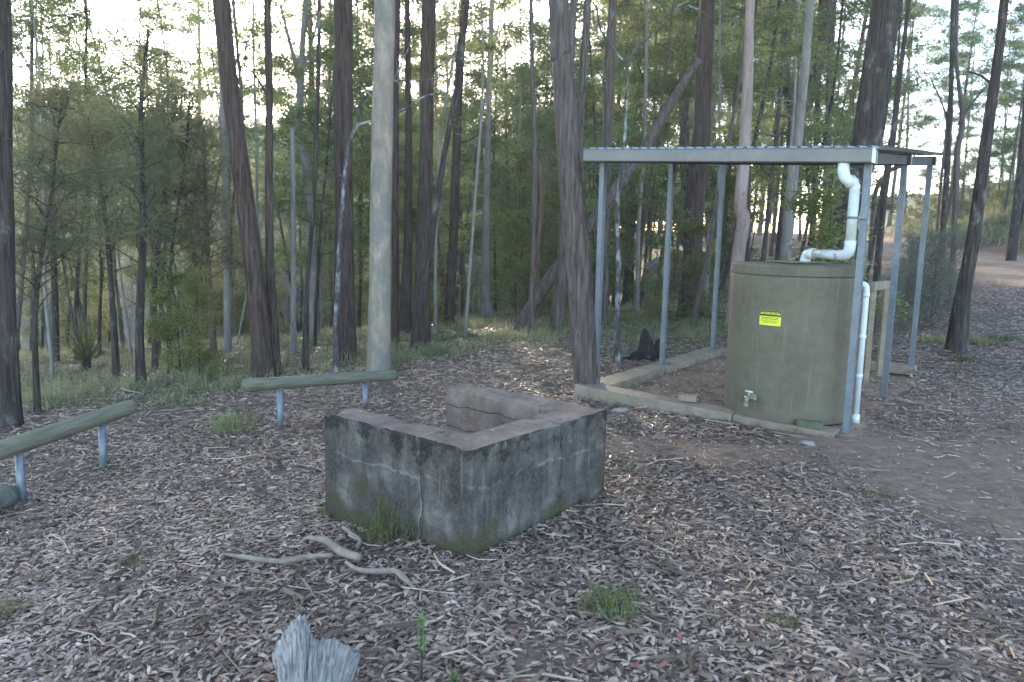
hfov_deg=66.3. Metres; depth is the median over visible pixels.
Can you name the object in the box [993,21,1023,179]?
pole gum
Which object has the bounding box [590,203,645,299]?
shrub
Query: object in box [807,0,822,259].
ironbark tree
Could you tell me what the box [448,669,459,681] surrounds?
seedling
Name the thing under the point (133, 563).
grass tuft
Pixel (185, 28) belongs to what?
tall gum
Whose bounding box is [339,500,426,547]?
grass tuft
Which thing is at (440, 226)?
sapling
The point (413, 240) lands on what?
pole gum
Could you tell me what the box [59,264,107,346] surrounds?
shrub
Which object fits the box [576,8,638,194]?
slender stem
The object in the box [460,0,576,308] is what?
sapling
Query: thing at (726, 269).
slender stem
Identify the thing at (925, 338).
grass tuft
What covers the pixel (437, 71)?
sapling
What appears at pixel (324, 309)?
she oak
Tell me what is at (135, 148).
slender stem
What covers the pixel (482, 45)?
slender stem
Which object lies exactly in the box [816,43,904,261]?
sapling
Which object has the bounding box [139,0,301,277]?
slender stem
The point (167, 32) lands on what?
slender stem
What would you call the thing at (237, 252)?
tall gum
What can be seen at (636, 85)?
slender stem
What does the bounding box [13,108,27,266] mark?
she oak
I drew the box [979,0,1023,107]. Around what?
pole gum
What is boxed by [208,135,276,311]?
tall gum
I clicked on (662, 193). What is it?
tall gum
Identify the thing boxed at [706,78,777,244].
sapling
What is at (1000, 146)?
pole gum
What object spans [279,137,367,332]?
sapling
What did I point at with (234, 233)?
she oak
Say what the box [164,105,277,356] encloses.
she oak
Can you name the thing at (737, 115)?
tall gum
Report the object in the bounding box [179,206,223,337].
she oak
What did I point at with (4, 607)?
grass tuft
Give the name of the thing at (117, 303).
slender stem
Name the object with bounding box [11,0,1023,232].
sky
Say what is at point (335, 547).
fallen stick
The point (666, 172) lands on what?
slender stem
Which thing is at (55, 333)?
she oak
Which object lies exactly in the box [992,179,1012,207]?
shrub
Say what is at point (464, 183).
sapling
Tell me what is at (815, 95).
sapling
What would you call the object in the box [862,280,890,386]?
timber stand
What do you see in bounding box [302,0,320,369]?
gum tree
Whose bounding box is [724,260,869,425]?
water tank
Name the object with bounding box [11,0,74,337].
slender stem
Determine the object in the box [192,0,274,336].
slender stem
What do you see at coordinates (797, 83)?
slender stem
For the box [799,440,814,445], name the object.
stone
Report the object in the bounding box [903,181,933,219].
shrub
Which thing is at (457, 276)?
tall gum
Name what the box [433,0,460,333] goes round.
gum tree
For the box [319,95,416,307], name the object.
sapling
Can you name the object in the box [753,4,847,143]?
slender stem
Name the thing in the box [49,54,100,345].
slender stem
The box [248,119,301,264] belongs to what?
tall gum
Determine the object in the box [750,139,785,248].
sapling
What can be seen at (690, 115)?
tall gum
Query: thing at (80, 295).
she oak
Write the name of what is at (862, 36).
pole gum
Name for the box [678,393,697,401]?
timber block
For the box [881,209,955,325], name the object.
wiry bush
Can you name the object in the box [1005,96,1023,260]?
ironbark tree
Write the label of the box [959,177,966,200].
shrub
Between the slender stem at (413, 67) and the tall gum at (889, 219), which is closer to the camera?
the slender stem at (413, 67)
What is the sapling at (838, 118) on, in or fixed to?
on the ground at (992, 264)
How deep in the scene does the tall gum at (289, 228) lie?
67.75 m
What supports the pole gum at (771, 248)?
on the ground at (992, 264)
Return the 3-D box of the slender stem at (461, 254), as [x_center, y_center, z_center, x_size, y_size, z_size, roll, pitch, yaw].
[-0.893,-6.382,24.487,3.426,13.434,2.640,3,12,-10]
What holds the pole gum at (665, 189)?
on the ground at (992, 264)
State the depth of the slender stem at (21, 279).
12.82 m
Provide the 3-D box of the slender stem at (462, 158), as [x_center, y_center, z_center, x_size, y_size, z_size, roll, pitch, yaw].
[-2.116,-5.714,27.695,2.251,10.958,2.399,6,9,29]
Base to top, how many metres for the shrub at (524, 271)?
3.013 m
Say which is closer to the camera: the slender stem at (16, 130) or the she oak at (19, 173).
the she oak at (19, 173)
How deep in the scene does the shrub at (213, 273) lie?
26.32 m
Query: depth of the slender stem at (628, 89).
27.54 m
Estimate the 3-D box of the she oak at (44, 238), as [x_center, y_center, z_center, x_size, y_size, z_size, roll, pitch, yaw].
[-5.026,-0.949,8.291,2.054,3.982,1.695,1,8,0]
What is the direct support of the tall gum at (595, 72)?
on the ground at (992, 264)
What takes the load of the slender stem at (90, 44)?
on the ground at (992, 264)
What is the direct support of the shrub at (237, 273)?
on the ground at (992, 264)
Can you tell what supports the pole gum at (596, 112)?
on the ground at (992, 264)
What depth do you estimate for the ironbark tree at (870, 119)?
11.78 m
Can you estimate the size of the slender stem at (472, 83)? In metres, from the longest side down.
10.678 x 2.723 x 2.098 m
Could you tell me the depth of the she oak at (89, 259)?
26.99 m
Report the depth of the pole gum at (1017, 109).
53.45 m
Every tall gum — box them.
[13,157,47,336]
[16,227,22,336]
[46,233,89,305]
[57,79,137,348]
[84,149,150,295]
[116,202,150,336]
[134,0,263,326]
[152,76,235,308]
[179,181,222,292]
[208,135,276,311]
[209,0,411,323]
[216,208,264,310]
[230,168,278,274]
[246,3,367,229]
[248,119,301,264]
[254,158,305,328]
[261,116,305,294]
[275,81,326,246]
[279,45,368,234]
[288,74,370,225]
[307,0,446,184]
[399,45,471,225]
[400,0,494,210]
[400,0,509,313]
[439,211,479,314]
[461,65,515,301]
[463,157,504,309]
[477,133,522,277]
[479,90,542,237]
[482,35,558,304]
[490,58,594,255]
[576,7,671,183]
[631,3,677,232]
[638,29,679,233]
[640,2,761,146]
[643,0,761,236]
[649,0,783,248]
[650,60,735,169]
[678,3,744,238]
[716,15,773,231]
[717,4,772,226]
[728,2,818,235]
[751,74,790,231]
[752,23,817,218]
[784,0,853,232]
[853,0,965,226]
[886,0,948,223]
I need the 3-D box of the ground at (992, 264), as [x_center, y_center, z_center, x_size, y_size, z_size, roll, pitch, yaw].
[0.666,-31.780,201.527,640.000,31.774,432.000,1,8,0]
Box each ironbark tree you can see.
[0,0,23,429]
[212,0,275,377]
[240,0,281,375]
[334,0,356,361]
[391,0,400,344]
[399,0,411,334]
[411,0,442,342]
[440,0,478,324]
[548,0,597,386]
[549,0,576,331]
[577,0,590,179]
[578,0,693,306]
[601,0,616,325]
[677,0,714,316]
[775,0,833,259]
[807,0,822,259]
[817,0,836,259]
[829,0,901,264]
[944,0,1008,353]
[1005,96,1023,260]
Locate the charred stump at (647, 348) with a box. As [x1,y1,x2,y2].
[624,328,659,360]
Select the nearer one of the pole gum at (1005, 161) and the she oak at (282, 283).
the she oak at (282, 283)
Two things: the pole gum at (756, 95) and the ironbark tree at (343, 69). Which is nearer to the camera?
the ironbark tree at (343, 69)
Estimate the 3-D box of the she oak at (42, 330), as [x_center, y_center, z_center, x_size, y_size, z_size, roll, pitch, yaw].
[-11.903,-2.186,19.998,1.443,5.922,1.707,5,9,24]
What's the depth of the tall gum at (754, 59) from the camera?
49.61 m
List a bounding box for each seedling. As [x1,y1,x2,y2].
[416,612,426,680]
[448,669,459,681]
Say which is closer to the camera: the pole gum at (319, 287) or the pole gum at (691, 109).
the pole gum at (691, 109)
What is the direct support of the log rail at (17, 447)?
on the ground at (992, 264)
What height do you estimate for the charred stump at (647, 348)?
0.514 m
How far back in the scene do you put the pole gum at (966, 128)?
44.75 m
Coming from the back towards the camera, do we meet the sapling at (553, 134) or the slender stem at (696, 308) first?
the sapling at (553, 134)
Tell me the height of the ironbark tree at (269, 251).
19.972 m
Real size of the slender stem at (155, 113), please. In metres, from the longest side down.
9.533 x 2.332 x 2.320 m
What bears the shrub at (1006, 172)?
on the ground at (992, 264)
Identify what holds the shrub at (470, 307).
on the ground at (992, 264)
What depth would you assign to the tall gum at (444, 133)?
63.76 m
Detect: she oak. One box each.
[3,59,147,412]
[13,78,105,360]
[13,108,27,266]
[13,172,41,306]
[13,179,58,351]
[14,106,58,355]
[15,194,44,331]
[15,207,59,347]
[16,166,61,348]
[22,75,182,381]
[43,75,138,359]
[59,164,113,317]
[60,0,208,385]
[61,222,102,318]
[65,61,132,353]
[89,208,128,347]
[90,71,214,369]
[92,204,133,345]
[111,67,229,370]
[112,137,177,318]
[113,35,200,354]
[114,203,161,304]
[136,145,179,342]
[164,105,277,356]
[176,176,223,331]
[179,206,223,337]
[204,148,262,306]
[210,110,260,281]
[237,168,296,298]
[247,119,322,335]
[277,164,327,333]
[303,235,329,320]
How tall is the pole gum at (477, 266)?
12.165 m
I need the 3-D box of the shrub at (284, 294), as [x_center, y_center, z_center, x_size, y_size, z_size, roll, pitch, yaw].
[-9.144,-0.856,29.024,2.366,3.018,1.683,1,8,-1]
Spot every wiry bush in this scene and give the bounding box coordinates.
[870,235,947,327]
[877,256,928,332]
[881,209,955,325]
[882,224,943,308]
[890,221,979,326]
[910,219,984,309]
[913,229,982,301]
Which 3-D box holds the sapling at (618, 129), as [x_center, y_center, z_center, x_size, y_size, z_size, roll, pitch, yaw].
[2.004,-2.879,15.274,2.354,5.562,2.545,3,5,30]
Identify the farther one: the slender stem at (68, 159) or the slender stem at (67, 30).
the slender stem at (68, 159)
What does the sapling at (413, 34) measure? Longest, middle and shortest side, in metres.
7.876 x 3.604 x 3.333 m
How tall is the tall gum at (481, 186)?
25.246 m
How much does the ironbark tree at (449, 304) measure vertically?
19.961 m
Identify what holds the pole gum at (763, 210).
on the ground at (992, 264)
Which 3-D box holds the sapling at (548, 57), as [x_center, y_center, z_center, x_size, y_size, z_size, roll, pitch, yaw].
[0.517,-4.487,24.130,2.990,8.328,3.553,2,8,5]
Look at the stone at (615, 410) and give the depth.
7.13 m
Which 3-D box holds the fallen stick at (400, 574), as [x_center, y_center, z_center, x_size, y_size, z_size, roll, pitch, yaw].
[-0.624,1.120,3.798,0.516,0.046,0.099,7,10,36]
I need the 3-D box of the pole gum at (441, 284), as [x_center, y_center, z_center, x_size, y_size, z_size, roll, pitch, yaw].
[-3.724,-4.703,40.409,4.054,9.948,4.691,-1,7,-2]
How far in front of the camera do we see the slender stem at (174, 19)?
17.14 m
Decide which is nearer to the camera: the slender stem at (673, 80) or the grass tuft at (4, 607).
the grass tuft at (4, 607)
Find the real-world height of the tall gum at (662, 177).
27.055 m
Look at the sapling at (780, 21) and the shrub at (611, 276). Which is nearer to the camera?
the sapling at (780, 21)
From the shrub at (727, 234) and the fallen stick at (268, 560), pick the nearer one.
the fallen stick at (268, 560)
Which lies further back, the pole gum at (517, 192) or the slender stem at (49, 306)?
the pole gum at (517, 192)
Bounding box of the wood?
[13,95,732,334]
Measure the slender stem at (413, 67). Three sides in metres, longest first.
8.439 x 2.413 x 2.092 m
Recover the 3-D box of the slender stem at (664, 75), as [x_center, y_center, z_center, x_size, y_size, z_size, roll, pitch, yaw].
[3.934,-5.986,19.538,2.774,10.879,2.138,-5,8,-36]
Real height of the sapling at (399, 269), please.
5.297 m
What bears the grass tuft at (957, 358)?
on the ground at (992, 264)
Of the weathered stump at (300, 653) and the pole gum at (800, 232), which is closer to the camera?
the weathered stump at (300, 653)
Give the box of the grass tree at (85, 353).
[38,306,130,369]
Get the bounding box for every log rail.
[0,400,136,502]
[241,370,398,427]
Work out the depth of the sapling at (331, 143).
15.79 m
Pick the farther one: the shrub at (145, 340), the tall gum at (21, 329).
the tall gum at (21, 329)
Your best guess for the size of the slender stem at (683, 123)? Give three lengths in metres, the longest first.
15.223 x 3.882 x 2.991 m
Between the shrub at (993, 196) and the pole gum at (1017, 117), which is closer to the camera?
the pole gum at (1017, 117)
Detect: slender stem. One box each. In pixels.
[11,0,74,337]
[11,0,106,351]
[12,0,82,341]
[12,0,133,380]
[12,3,65,155]
[13,0,142,365]
[13,26,58,253]
[16,32,88,341]
[17,36,120,352]
[20,163,81,337]
[36,1,189,335]
[38,1,134,359]
[45,17,116,347]
[49,0,132,347]
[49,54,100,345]
[80,49,155,299]
[88,0,194,346]
[91,126,131,348]
[104,0,173,343]
[107,92,181,240]
[112,0,228,342]
[118,55,184,193]
[120,78,170,346]
[122,165,184,290]
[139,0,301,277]
[156,0,288,335]
[157,185,191,340]
[173,0,258,320]
[175,0,331,244]
[189,0,280,334]
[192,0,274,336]
[218,85,289,345]
[296,0,372,280]
[300,0,419,329]
[353,4,404,305]
[363,45,435,276]
[370,41,419,293]
[409,0,469,347]
[412,15,477,308]
[415,0,536,335]
[433,0,545,315]
[433,34,500,311]
[439,51,484,311]
[494,0,557,219]
[501,0,593,307]
[548,43,598,198]
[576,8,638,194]
[589,0,653,305]
[595,0,675,233]
[598,34,664,290]
[601,0,683,284]
[610,30,674,219]
[614,0,730,305]
[615,1,683,245]
[626,0,730,296]
[648,1,726,293]
[650,0,742,127]
[652,3,715,267]
[690,0,826,326]
[696,0,757,260]
[719,0,833,291]
[738,0,824,245]
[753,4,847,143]
[798,0,870,259]
[832,1,926,119]
[844,0,946,282]
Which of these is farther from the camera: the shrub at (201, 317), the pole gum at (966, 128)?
the pole gum at (966, 128)
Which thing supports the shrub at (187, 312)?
on the ground at (992, 264)
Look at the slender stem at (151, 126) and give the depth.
19.33 m
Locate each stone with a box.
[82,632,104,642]
[610,408,628,413]
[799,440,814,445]
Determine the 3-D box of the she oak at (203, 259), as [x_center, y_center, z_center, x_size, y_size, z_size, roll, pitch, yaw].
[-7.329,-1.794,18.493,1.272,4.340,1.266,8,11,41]
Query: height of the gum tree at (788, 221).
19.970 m
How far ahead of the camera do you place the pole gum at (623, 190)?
33.02 m
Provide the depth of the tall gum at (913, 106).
58.48 m
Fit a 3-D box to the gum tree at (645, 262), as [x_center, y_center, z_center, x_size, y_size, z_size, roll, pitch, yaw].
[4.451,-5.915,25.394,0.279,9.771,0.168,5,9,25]
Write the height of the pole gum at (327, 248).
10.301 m
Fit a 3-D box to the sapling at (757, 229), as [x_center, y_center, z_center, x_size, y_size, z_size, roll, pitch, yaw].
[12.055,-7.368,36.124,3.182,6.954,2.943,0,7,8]
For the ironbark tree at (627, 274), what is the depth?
34.78 m
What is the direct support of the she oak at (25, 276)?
on the ground at (992, 264)
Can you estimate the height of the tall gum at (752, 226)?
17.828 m
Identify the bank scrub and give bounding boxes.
[888,184,1023,247]
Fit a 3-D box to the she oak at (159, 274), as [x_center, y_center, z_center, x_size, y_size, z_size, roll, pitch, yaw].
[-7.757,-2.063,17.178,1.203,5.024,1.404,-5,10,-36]
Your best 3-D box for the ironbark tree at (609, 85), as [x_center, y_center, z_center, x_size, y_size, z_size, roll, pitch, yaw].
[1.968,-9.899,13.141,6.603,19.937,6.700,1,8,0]
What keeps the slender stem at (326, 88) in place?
on the ground at (992, 264)
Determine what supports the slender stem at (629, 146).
on the ground at (992, 264)
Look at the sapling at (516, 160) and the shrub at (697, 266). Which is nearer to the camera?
the shrub at (697, 266)
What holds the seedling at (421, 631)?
on the ground at (992, 264)
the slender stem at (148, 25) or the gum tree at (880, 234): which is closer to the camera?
the gum tree at (880, 234)
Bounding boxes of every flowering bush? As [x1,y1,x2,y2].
[128,243,223,372]
[158,265,238,376]
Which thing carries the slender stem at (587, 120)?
on the ground at (992, 264)
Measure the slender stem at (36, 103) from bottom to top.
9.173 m
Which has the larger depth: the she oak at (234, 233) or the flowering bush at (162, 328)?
the she oak at (234, 233)
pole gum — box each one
[248,0,372,329]
[272,28,366,315]
[296,214,357,311]
[301,171,368,312]
[365,109,447,283]
[399,0,527,317]
[399,121,470,303]
[412,152,471,310]
[414,173,477,308]
[432,130,503,294]
[433,0,557,305]
[433,118,478,313]
[440,24,547,313]
[459,149,524,309]
[466,67,557,275]
[490,103,558,266]
[492,15,613,289]
[505,0,676,302]
[515,28,613,256]
[521,127,593,296]
[525,39,638,269]
[542,0,690,306]
[576,0,738,291]
[583,19,689,306]
[584,22,668,306]
[584,84,653,291]
[621,37,717,272]
[627,17,678,256]
[641,0,856,273]
[670,21,760,211]
[674,0,884,260]
[678,0,847,191]
[693,8,786,198]
[714,0,920,261]
[716,43,786,239]
[727,0,963,259]
[727,31,812,209]
[730,3,864,255]
[752,30,821,241]
[755,0,851,241]
[759,1,910,219]
[891,0,1002,232]
[897,0,1023,222]
[913,61,978,213]
[914,24,1011,201]
[929,2,1014,211]
[959,8,1023,225]
[965,42,1023,193]
[968,0,1023,212]
[970,25,1023,137]
[971,13,1023,186]
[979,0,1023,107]
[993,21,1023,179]
[1009,52,1023,141]
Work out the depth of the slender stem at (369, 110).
29.04 m
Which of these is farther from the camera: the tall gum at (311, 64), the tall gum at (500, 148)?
the tall gum at (500, 148)
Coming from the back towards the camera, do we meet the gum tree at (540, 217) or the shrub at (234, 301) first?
the shrub at (234, 301)
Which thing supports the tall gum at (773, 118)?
on the ground at (992, 264)
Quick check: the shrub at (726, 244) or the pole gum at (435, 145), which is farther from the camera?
the pole gum at (435, 145)
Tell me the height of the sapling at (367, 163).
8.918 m
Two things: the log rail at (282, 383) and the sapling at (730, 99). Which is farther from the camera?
the sapling at (730, 99)
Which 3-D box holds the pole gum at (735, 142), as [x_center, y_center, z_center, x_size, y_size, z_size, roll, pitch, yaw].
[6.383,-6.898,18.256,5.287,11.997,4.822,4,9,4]
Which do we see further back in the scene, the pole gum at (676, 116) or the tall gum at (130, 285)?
the tall gum at (130, 285)
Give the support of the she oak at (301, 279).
on the ground at (992, 264)
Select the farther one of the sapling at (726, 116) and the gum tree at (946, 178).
the sapling at (726, 116)
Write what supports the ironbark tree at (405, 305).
on the ground at (992, 264)
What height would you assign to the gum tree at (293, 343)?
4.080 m
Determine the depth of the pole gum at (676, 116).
43.33 m
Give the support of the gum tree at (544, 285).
on the ground at (992, 264)
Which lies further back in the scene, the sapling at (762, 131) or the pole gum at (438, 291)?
the pole gum at (438, 291)
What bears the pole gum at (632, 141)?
on the ground at (992, 264)
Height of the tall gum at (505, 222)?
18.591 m
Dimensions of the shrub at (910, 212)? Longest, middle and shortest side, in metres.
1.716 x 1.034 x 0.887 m
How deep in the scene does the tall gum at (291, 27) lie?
52.00 m
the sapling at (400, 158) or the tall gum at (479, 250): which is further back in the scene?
the tall gum at (479, 250)
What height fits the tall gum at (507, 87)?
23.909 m
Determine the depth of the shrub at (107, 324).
26.78 m
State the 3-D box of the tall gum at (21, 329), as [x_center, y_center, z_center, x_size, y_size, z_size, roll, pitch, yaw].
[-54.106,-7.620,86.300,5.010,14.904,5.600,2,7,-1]
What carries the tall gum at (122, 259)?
on the ground at (992, 264)
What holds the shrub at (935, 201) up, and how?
on the ground at (992, 264)
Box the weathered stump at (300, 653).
[272,614,360,681]
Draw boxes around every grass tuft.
[0,590,49,620]
[115,550,147,570]
[200,406,270,434]
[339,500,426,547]
[568,572,658,624]
[768,607,803,628]
[862,485,901,501]
[917,333,946,344]
[951,354,975,361]
[969,333,998,347]
[978,332,1023,343]
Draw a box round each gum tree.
[219,75,231,351]
[280,0,319,338]
[290,127,296,352]
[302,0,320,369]
[361,0,394,370]
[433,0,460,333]
[480,0,494,318]
[513,57,701,330]
[528,0,536,335]
[534,163,543,323]
[634,0,648,309]
[640,0,656,295]
[702,0,720,301]
[725,0,754,325]
[780,0,814,259]
[867,166,900,261]
[873,0,910,338]
[932,0,955,245]
[950,0,988,261]
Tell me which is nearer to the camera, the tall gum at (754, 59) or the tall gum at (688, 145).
the tall gum at (688, 145)
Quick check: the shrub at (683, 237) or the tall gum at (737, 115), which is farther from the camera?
the tall gum at (737, 115)
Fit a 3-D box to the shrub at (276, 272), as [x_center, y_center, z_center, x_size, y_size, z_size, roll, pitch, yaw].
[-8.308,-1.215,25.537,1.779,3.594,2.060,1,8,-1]
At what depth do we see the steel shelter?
7.36 m
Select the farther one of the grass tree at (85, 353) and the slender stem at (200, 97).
the slender stem at (200, 97)
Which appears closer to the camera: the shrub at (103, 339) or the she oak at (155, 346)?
the she oak at (155, 346)
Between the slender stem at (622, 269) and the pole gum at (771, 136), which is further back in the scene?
the pole gum at (771, 136)
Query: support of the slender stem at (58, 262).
on the ground at (992, 264)
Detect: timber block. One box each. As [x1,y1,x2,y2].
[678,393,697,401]
[796,419,822,429]
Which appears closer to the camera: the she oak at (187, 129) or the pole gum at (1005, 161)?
the she oak at (187, 129)
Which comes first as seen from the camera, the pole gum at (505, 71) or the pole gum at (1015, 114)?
the pole gum at (505, 71)
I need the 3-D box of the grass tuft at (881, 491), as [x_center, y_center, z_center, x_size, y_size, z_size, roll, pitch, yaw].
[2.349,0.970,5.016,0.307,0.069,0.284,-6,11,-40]
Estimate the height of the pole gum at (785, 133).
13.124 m
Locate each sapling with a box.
[254,0,373,345]
[258,43,406,266]
[261,134,362,320]
[263,0,404,317]
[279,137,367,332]
[289,132,369,319]
[304,0,468,286]
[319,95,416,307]
[325,129,399,288]
[327,42,420,252]
[333,41,481,372]
[334,86,433,305]
[356,188,403,323]
[368,0,494,227]
[399,111,492,295]
[399,145,447,318]
[437,115,527,314]
[440,115,527,314]
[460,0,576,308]
[485,69,557,300]
[490,55,559,258]
[491,73,559,253]
[513,101,629,260]
[520,0,675,233]
[525,58,622,285]
[552,73,635,288]
[574,46,678,295]
[593,1,741,361]
[622,110,686,271]
[631,112,715,261]
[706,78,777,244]
[707,64,762,208]
[708,107,767,224]
[716,0,861,192]
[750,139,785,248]
[751,104,806,250]
[752,128,798,215]
[765,72,890,258]
[797,62,857,195]
[800,45,863,193]
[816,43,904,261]
[820,57,924,262]
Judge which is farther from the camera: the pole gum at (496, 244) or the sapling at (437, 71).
the pole gum at (496, 244)
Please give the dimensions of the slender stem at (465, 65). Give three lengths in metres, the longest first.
10.515 x 3.007 x 2.607 m
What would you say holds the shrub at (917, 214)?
on the ground at (992, 264)
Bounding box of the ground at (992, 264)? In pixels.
[0,152,1023,681]
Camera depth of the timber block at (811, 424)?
6.52 m
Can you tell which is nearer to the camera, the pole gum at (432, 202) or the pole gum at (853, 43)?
the pole gum at (853, 43)
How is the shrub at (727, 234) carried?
on the ground at (992, 264)
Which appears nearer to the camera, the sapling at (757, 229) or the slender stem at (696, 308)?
the slender stem at (696, 308)
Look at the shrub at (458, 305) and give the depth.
33.32 m
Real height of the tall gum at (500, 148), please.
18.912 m
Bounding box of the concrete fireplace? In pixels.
[324,383,606,559]
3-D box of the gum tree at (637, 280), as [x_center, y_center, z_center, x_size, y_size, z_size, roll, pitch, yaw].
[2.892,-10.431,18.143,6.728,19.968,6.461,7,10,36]
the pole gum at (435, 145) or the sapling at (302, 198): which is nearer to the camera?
the sapling at (302, 198)
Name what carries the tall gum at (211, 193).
on the ground at (992, 264)
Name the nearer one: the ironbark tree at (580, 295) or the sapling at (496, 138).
the ironbark tree at (580, 295)
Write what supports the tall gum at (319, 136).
on the ground at (992, 264)
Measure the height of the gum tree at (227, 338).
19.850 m
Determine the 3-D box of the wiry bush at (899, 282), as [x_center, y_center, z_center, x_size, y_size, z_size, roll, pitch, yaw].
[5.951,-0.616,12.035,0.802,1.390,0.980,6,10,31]
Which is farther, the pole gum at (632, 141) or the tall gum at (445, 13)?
the tall gum at (445, 13)
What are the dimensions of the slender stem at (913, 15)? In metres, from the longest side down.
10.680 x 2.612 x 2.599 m
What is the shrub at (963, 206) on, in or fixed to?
on the ground at (992, 264)
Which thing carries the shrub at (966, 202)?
on the ground at (992, 264)
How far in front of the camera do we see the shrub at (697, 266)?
14.68 m
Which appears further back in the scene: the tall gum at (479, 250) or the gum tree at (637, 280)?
the tall gum at (479, 250)
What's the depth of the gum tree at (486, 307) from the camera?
18.61 m
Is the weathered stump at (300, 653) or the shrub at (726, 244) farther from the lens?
the shrub at (726, 244)
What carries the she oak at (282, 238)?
on the ground at (992, 264)
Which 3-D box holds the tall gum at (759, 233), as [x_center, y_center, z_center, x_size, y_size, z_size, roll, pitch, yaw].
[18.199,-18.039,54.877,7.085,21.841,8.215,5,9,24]
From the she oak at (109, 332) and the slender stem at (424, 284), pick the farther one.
the she oak at (109, 332)
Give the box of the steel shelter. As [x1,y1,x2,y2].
[574,145,943,437]
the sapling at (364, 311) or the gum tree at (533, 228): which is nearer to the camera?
the gum tree at (533, 228)
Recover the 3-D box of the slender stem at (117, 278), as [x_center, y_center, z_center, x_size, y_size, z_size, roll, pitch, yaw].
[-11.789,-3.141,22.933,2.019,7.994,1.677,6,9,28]
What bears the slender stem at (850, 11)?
on the ground at (992, 264)
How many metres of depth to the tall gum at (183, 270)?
65.06 m
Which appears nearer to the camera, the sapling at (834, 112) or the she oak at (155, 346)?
the she oak at (155, 346)
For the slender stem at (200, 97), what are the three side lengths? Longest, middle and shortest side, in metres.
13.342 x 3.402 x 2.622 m
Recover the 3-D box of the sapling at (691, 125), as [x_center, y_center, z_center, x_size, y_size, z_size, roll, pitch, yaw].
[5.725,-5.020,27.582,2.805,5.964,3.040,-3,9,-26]
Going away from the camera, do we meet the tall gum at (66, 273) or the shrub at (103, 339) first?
the shrub at (103, 339)
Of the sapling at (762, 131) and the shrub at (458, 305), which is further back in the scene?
the sapling at (762, 131)
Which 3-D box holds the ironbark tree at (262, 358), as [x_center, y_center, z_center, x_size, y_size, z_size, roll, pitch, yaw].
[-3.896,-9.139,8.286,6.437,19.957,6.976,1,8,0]
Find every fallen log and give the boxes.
[0,485,18,510]
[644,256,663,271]
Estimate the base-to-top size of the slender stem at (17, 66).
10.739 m
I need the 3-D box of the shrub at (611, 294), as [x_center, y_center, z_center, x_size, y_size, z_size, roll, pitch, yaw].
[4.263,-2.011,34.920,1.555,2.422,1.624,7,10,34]
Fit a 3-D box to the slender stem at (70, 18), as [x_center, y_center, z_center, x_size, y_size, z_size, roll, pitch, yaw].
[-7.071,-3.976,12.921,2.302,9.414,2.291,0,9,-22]
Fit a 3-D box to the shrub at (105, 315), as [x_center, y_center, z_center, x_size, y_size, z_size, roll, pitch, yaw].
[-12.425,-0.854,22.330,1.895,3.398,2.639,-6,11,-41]
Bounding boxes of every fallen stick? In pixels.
[223,553,332,564]
[309,536,361,561]
[341,525,361,548]
[344,560,416,589]
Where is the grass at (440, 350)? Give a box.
[19,268,729,412]
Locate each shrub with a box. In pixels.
[20,297,68,352]
[44,289,73,346]
[47,259,116,350]
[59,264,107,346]
[88,299,126,346]
[131,279,202,347]
[144,266,203,343]
[181,256,235,338]
[183,291,223,341]
[206,243,249,338]
[222,285,249,340]
[232,269,248,340]
[234,250,289,340]
[245,282,290,336]
[277,303,284,334]
[302,269,329,333]
[320,241,368,329]
[327,265,367,332]
[327,265,368,330]
[355,246,413,323]
[365,202,460,326]
[457,276,479,314]
[457,280,479,315]
[458,141,567,312]
[499,201,567,317]
[551,201,612,307]
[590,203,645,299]
[609,271,613,304]
[638,203,722,321]
[663,189,713,260]
[702,167,760,274]
[703,183,734,261]
[710,200,734,255]
[767,165,913,322]
[890,209,896,227]
[902,208,917,229]
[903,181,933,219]
[903,198,923,223]
[912,193,941,225]
[946,197,968,233]
[958,198,971,217]
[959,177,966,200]
[960,181,973,205]
[961,165,975,194]
[985,173,999,211]
[988,188,1000,202]
[989,183,1013,213]
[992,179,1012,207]
[994,167,1015,199]
[996,151,1016,188]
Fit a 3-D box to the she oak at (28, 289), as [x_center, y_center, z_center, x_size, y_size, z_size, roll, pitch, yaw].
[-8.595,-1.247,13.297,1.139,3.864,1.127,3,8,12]
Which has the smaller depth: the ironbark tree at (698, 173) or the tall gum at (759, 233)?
the ironbark tree at (698, 173)
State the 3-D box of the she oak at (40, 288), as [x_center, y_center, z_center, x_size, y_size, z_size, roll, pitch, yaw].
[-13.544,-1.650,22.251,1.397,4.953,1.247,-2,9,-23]
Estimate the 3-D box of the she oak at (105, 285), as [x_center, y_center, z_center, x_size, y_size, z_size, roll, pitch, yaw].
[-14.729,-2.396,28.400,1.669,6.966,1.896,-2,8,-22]
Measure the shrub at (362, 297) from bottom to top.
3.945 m
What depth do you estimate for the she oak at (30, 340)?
15.96 m
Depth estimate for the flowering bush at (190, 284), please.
10.33 m
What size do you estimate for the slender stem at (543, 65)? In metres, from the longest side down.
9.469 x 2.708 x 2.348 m
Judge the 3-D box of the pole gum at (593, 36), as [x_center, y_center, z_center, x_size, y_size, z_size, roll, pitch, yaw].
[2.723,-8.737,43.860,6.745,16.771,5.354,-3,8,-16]
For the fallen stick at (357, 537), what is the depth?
4.24 m

